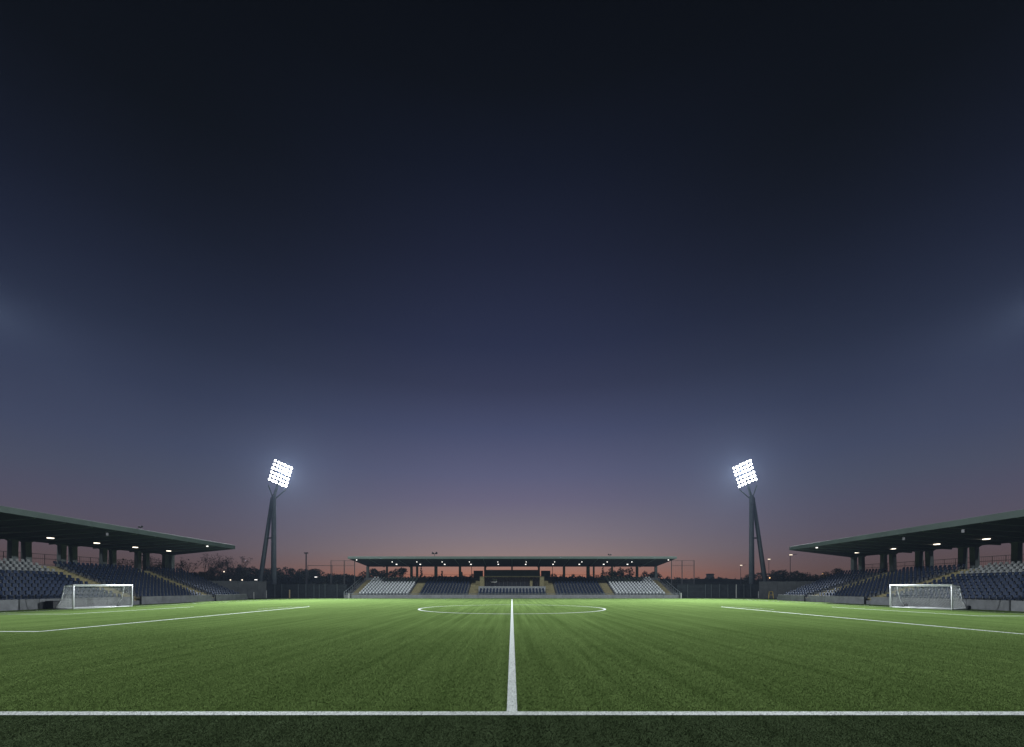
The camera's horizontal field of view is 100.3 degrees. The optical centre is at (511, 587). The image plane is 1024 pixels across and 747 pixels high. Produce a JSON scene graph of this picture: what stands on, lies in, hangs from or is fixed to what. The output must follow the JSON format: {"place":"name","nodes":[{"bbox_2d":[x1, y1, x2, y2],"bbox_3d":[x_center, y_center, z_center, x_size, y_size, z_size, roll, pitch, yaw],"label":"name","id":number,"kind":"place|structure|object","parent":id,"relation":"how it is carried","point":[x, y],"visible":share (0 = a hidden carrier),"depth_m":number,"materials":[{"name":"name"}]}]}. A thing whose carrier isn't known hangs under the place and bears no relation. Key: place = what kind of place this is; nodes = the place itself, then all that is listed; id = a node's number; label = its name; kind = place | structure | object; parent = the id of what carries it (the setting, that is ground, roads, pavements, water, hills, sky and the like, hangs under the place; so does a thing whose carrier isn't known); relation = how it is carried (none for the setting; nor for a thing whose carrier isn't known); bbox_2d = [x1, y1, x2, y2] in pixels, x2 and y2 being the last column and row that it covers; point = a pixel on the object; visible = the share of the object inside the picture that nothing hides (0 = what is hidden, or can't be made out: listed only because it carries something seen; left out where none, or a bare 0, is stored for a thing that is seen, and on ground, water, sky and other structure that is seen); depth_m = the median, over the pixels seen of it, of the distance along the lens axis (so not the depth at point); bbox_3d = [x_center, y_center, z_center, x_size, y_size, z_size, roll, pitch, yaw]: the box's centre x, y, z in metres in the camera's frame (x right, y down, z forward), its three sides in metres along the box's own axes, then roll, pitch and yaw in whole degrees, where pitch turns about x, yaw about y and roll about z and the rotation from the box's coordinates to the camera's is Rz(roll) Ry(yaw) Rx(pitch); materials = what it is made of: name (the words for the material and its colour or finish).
{"place":"outdoors","nodes":[
{"label":"outdoors","id":0,"kind":"place"},
{"bbox_2d":[212,581,266,597],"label":"concrete wall","id":1,"kind":"structure","parent":0,"point":[257,588],"depth_m":85.81,"materials":[{"name":"grey concrete"}]},
{"bbox_2d":[228,598,776,600],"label":"ground","id":2,"kind":"structure","parent":0,"point":[273,598],"depth_m":83.72,"materials":[{"name":"green plant"}]},
{"bbox_2d":[0,506,247,610],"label":"grandstand","id":3,"kind":"object","parent":2,"relation":"on","point":[26,583],"visible":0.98,"depth_m":53.61,"materials":[{"name":"concrete"}]},
{"bbox_2d":[93,555,160,569],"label":"bare tree","id":4,"kind":"object","parent":2,"relation":"on","point":[132,562],"visible":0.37,"depth_m":99.95,"materials":[{"name":"brown plant"}]},
{"bbox_2d":[175,557,205,572],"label":"bare tree","id":5,"kind":"object","parent":2,"relation":"on","point":[182,565],"visible":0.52,"depth_m":102.44,"materials":[{"name":"brown plant"}]},
{"bbox_2d":[191,571,209,580],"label":"bushy tree","id":6,"kind":"object","parent":2,"relation":"on","point":[198,573],"visible":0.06,"depth_m":105.59,"materials":[{"name":"green plant"}]},
{"bbox_2d":[200,554,226,580],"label":"bare tree","id":7,"kind":"object","parent":2,"relation":"on","point":[211,569],"visible":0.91,"depth_m":110.28,"materials":[{"name":"brown plant"}]},
{"bbox_2d":[205,568,222,580],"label":"bushy tree","id":8,"kind":"object","parent":2,"relation":"on","point":[213,578],"visible":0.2,"depth_m":115.31,"materials":[{"name":"green plant"}]},
{"bbox_2d":[203,553,252,580],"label":"bare tree","id":9,"kind":"object","parent":2,"relation":"on","point":[227,568],"visible":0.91,"depth_m":112.49,"materials":[{"name":"brown plant"}]},
{"bbox_2d":[219,567,239,580],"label":"bushy tree","id":10,"kind":"object","parent":2,"relation":"on","point":[228,576],"visible":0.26,"depth_m":114.77,"materials":[{"name":"green plant"}]},
{"bbox_2d":[231,565,249,580],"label":"bushy tree","id":11,"kind":"object","parent":2,"relation":"on","point":[243,574],"visible":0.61,"depth_m":114.18,"materials":[{"name":"green plant"}]},
{"bbox_2d":[241,567,255,580],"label":"bushy tree","id":12,"kind":"object","parent":2,"relation":"on","point":[246,569],"visible":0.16,"depth_m":121.51,"materials":[{"name":"green plant"}]},
{"bbox_2d":[240,566,258,580],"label":"bushy tree","id":13,"kind":"object","parent":2,"relation":"on","point":[256,570],"visible":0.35,"depth_m":122.03,"materials":[{"name":"green plant"}]},
{"bbox_2d":[254,568,282,585],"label":"bushy tree","id":14,"kind":"object","parent":2,"relation":"on","point":[267,574],"visible":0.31,"depth_m":115.19,"materials":[{"name":"green plant"}]},
{"bbox_2d":[258,460,292,583],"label":"floodlight tower","id":15,"kind":"structure","parent":2,"relation":"on","point":[271,519],"depth_m":94.97,"materials":[{"name":"metal"}]},
{"bbox_2d":[265,568,288,589],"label":"bushy tree","id":16,"kind":"object","parent":2,"relation":"on","point":[280,578],"visible":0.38,"depth_m":119.59,"materials":[{"name":"green plant"}]},
{"bbox_2d":[280,567,293,583],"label":"bushy tree","id":17,"kind":"object","parent":2,"relation":"on","point":[285,573],"visible":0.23,"depth_m":127.17,"materials":[{"name":"green plant"}]},
{"bbox_2d":[283,568,304,583],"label":"bushy tree","id":18,"kind":"object","parent":2,"relation":"on","point":[291,571],"visible":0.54,"depth_m":123.77,"materials":[{"name":"green plant"}]},
{"bbox_2d":[289,569,302,583],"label":"bushy tree","id":19,"kind":"object","parent":2,"relation":"on","point":[297,575],"visible":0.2,"depth_m":127.17,"materials":[{"name":"green plant"}]},
{"bbox_2d":[304,552,307,583],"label":"lighting mast","id":20,"kind":"object","parent":2,"relation":"on","point":[306,553],"visible":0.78,"depth_m":111.88,"materials":[{"name":"metal"}]},
{"bbox_2d":[267,584,346,597],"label":"fence","id":21,"kind":"object","parent":2,"relation":"on","point":[309,590],"visible":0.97,"depth_m":88.56,"materials":[{"name":"metal"}]},
{"bbox_2d":[299,569,315,583],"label":"bushy tree","id":22,"kind":"object","parent":2,"relation":"on","point":[310,576],"visible":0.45,"depth_m":115.44,"materials":[{"name":"green plant"}]},
{"bbox_2d":[300,568,321,583],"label":"bushy tree","id":23,"kind":"object","parent":2,"relation":"on","point":[316,572],"visible":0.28,"depth_m":119.20,"materials":[{"name":"green plant"}]},
{"bbox_2d":[311,572,331,583],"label":"bushy tree","id":24,"kind":"object","parent":2,"relation":"on","point":[319,580],"visible":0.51,"depth_m":114.36,"materials":[{"name":"green plant"}]},
{"bbox_2d":[323,573,334,583],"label":"bushy tree","id":25,"kind":"object","parent":2,"relation":"on","point":[328,578],"visible":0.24,"depth_m":124.22,"materials":[{"name":"green plant"}]},
{"bbox_2d":[329,574,350,591],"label":"bushy tree","id":26,"kind":"object","parent":2,"relation":"on","point":[336,578],"visible":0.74,"depth_m":119.94,"materials":[{"name":"green plant"}]},
{"bbox_2d":[331,560,354,589],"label":"ball stop net","id":27,"kind":"object","parent":2,"relation":"on","point":[344,565],"visible":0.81,"depth_m":89.97,"materials":[{"name":"metal"}]},
{"bbox_2d":[338,574,356,589],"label":"bushy tree","id":28,"kind":"object","parent":2,"relation":"on","point":[349,579],"visible":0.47,"depth_m":125.30,"materials":[{"name":"green plant"}]},
{"bbox_2d":[353,571,365,586],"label":"bushy tree","id":29,"kind":"object","parent":2,"relation":"on","point":[363,577],"visible":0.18,"depth_m":121.94,"materials":[{"name":"green plant"}]},
{"bbox_2d":[369,568,380,577],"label":"bushy tree","id":30,"kind":"object","parent":2,"relation":"on","point":[372,573],"visible":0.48,"depth_m":120.65,"materials":[{"name":"green plant"}]},
{"bbox_2d":[378,570,388,577],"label":"bushy tree","id":31,"kind":"object","parent":2,"relation":"on","point":[382,574],"visible":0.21,"depth_m":117.55,"materials":[{"name":"green plant"}]},
{"bbox_2d":[388,569,399,577],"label":"bushy tree","id":32,"kind":"object","parent":2,"relation":"on","point":[394,573],"visible":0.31,"depth_m":117.13,"materials":[{"name":"green plant"}]},
{"bbox_2d":[397,567,407,577],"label":"bushy tree","id":33,"kind":"object","parent":2,"relation":"on","point":[402,571],"visible":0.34,"depth_m":122.55,"materials":[{"name":"green plant"}]},
{"bbox_2d":[344,556,679,597],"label":"grandstand","id":34,"kind":"object","parent":2,"relation":"on","point":[511,583],"visible":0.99,"depth_m":90.51,"materials":[{"name":"concrete"}]},
{"bbox_2d":[600,567,605,577],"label":"conifer","id":35,"kind":"object","parent":2,"relation":"on","point":[602,575],"visible":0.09,"depth_m":125.32,"materials":[{"name":"green plant"}]},
{"bbox_2d":[604,568,617,577],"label":"bushy tree","id":36,"kind":"object","parent":2,"relation":"on","point":[606,573],"visible":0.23,"depth_m":124.97,"materials":[{"name":"green plant"}]},
{"bbox_2d":[613,567,626,577],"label":"bushy tree","id":37,"kind":"object","parent":2,"relation":"on","point":[620,572],"visible":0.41,"depth_m":121.38,"materials":[{"name":"green plant"}]},
{"bbox_2d":[625,567,633,577],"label":"bushy tree","id":38,"kind":"object","parent":2,"relation":"on","point":[629,572],"visible":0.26,"depth_m":125.81,"materials":[{"name":"green plant"}]},
{"bbox_2d":[648,572,661,579],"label":"bushy tree","id":39,"kind":"object","parent":2,"relation":"on","point":[650,575],"visible":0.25,"depth_m":122.71,"materials":[{"name":"green plant"}]},
{"bbox_2d":[671,560,694,588],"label":"ball stop net","id":40,"kind":"object","parent":2,"relation":"on","point":[679,565],"visible":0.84,"depth_m":89.97,"materials":[{"name":"metal"}]},
{"bbox_2d":[677,584,758,597],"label":"fence","id":41,"kind":"object","parent":2,"relation":"on","point":[714,590],"visible":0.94,"depth_m":88.56,"materials":[{"name":"metal"}]},
{"bbox_2d":[741,574,755,583],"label":"bushy tree","id":42,"kind":"object","parent":2,"relation":"on","point":[746,580],"visible":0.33,"depth_m":124.00,"materials":[{"name":"green plant"}]},
{"bbox_2d":[733,460,767,583],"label":"floodlight tower","id":43,"kind":"structure","parent":2,"relation":"on","point":[753,517],"depth_m":94.98,"materials":[{"name":"metal"}]},
{"bbox_2d":[754,573,768,583],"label":"bushy tree","id":44,"kind":"object","parent":2,"relation":"on","point":[758,577],"visible":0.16,"depth_m":122.59,"materials":[{"name":"green plant"}]},
{"bbox_2d":[767,570,781,580],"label":"bushy tree","id":45,"kind":"object","parent":2,"relation":"on","point":[775,576],"visible":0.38,"depth_m":129.50,"materials":[{"name":"green plant"}]},
{"bbox_2d":[777,569,787,580],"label":"bushy tree","id":46,"kind":"object","parent":2,"relation":"on","point":[780,571],"visible":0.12,"depth_m":133.41,"materials":[{"name":"green plant"}]},
{"bbox_2d":[780,572,795,580],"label":"bushy tree","id":47,"kind":"object","parent":2,"relation":"on","point":[784,578],"visible":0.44,"depth_m":129.25,"materials":[{"name":"green plant"}]},
{"bbox_2d":[791,571,802,580],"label":"bushy tree","id":48,"kind":"object","parent":2,"relation":"on","point":[797,576],"visible":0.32,"depth_m":129.24,"materials":[{"name":"green plant"}]},
{"bbox_2d":[799,572,815,580],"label":"bushy tree","id":49,"kind":"object","parent":2,"relation":"on","point":[805,576],"visible":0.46,"depth_m":127.80,"materials":[{"name":"green plant"}]},
{"bbox_2d":[811,574,823,580],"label":"bushy tree","id":50,"kind":"object","parent":2,"relation":"on","point":[815,577],"visible":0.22,"depth_m":132.55,"materials":[{"name":"green plant"}]},
{"bbox_2d":[822,571,832,578],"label":"bushy tree","id":51,"kind":"object","parent":2,"relation":"on","point":[825,575],"visible":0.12,"depth_m":126.91,"materials":[{"name":"green plant"}]},
{"bbox_2d":[830,568,842,574],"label":"bushy tree","id":52,"kind":"object","parent":2,"relation":"on","point":[833,571],"visible":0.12,"depth_m":133.59,"materials":[{"name":"green plant"}]},
{"bbox_2d":[777,509,1023,611],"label":"grandstand","id":53,"kind":"object","parent":2,"relation":"on","point":[989,586],"visible":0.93,"depth_m":52.20,"materials":[{"name":"concrete"}]},
{"bbox_2d":[215,576,807,591],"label":"embankment","id":54,"kind":"structure","parent":0,"point":[709,581],"depth_m":136.74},
{"bbox_2d":[308,574,811,582],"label":"scrub","id":55,"kind":"object","parent":54,"relation":"on","point":[676,580],"visible":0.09,"depth_m":136.85,"materials":[{"name":"green plant"}]},
{"bbox_2d":[706,574,714,578],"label":"hut","id":56,"kind":"object","parent":54,"relation":"on","point":[709,576],"visible":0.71,"depth_m":139.20,"materials":[{"name":"concrete"}]},
{"bbox_2d":[0,598,1023,710],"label":"pitch","id":57,"kind":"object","parent":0,"point":[670,616],"visible":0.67,"depth_m":14.28,"materials":[{"name":"green plant"}]},
{"bbox_2d":[45,601,58,608],"bbox_3d":[-45.150,1.650,42.000,0.780,0.780,0.680,0,0,0],"label":"equipment box","id":58,"kind":"object","parent":57,"relation":"on","point":[51,604],"visible":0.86,"depth_m":41.70,"materials":[{"name":"black plastic"}]},
{"bbox_2d":[55,584,132,608],"bbox_3d":[-43.402,0.850,44.646,1.926,2.420,6.634,0,0,0],"label":"football goal","id":59,"kind":"object","parent":57,"relation":"on","point":[77,601],"visible":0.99,"depth_m":44.37,"materials":[{"name":"white paint"}]},
{"bbox_2d":[0,627,1023,746],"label":"grass","id":60,"kind":"structure","parent":57,"relation":"on","point":[453,704],"depth_m":8.56,"materials":[{"name":"green plant"}]},
{"bbox_2d":[0,599,1023,714],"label":"pitch markings","id":61,"kind":"object","parent":57,"relation":"on","point":[511,687],"visible":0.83,"depth_m":7.04,"materials":[{"name":"paint"}]},
{"bbox_2d":[890,584,970,609],"bbox_3d":[41.875,0.850,43.018,2.201,2.420,5.713,0,0,-9],"label":"football goal","id":62,"kind":"object","parent":57,"relation":"on","point":[959,607],"visible":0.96,"depth_m":42.52,"materials":[{"name":"white paint"}]},
{"bbox_2d":[0,715,1023,746],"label":"run off strip","id":63,"kind":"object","parent":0,"point":[548,734],"depth_m":6.12,"materials":[{"name":"green plant"}]},
{"bbox_2d":[0,0,1023,579],"label":"sky","id":64,"kind":"structure","parent":0,"point":[488,277],"materials":[{"name":"blue"}]},
{"bbox_2d":[759,581,815,597],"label":"concrete wall","id":65,"kind":"structure","parent":0,"point":[777,588],"depth_m":85.73,"materials":[{"name":"grey concrete"}]}
]}

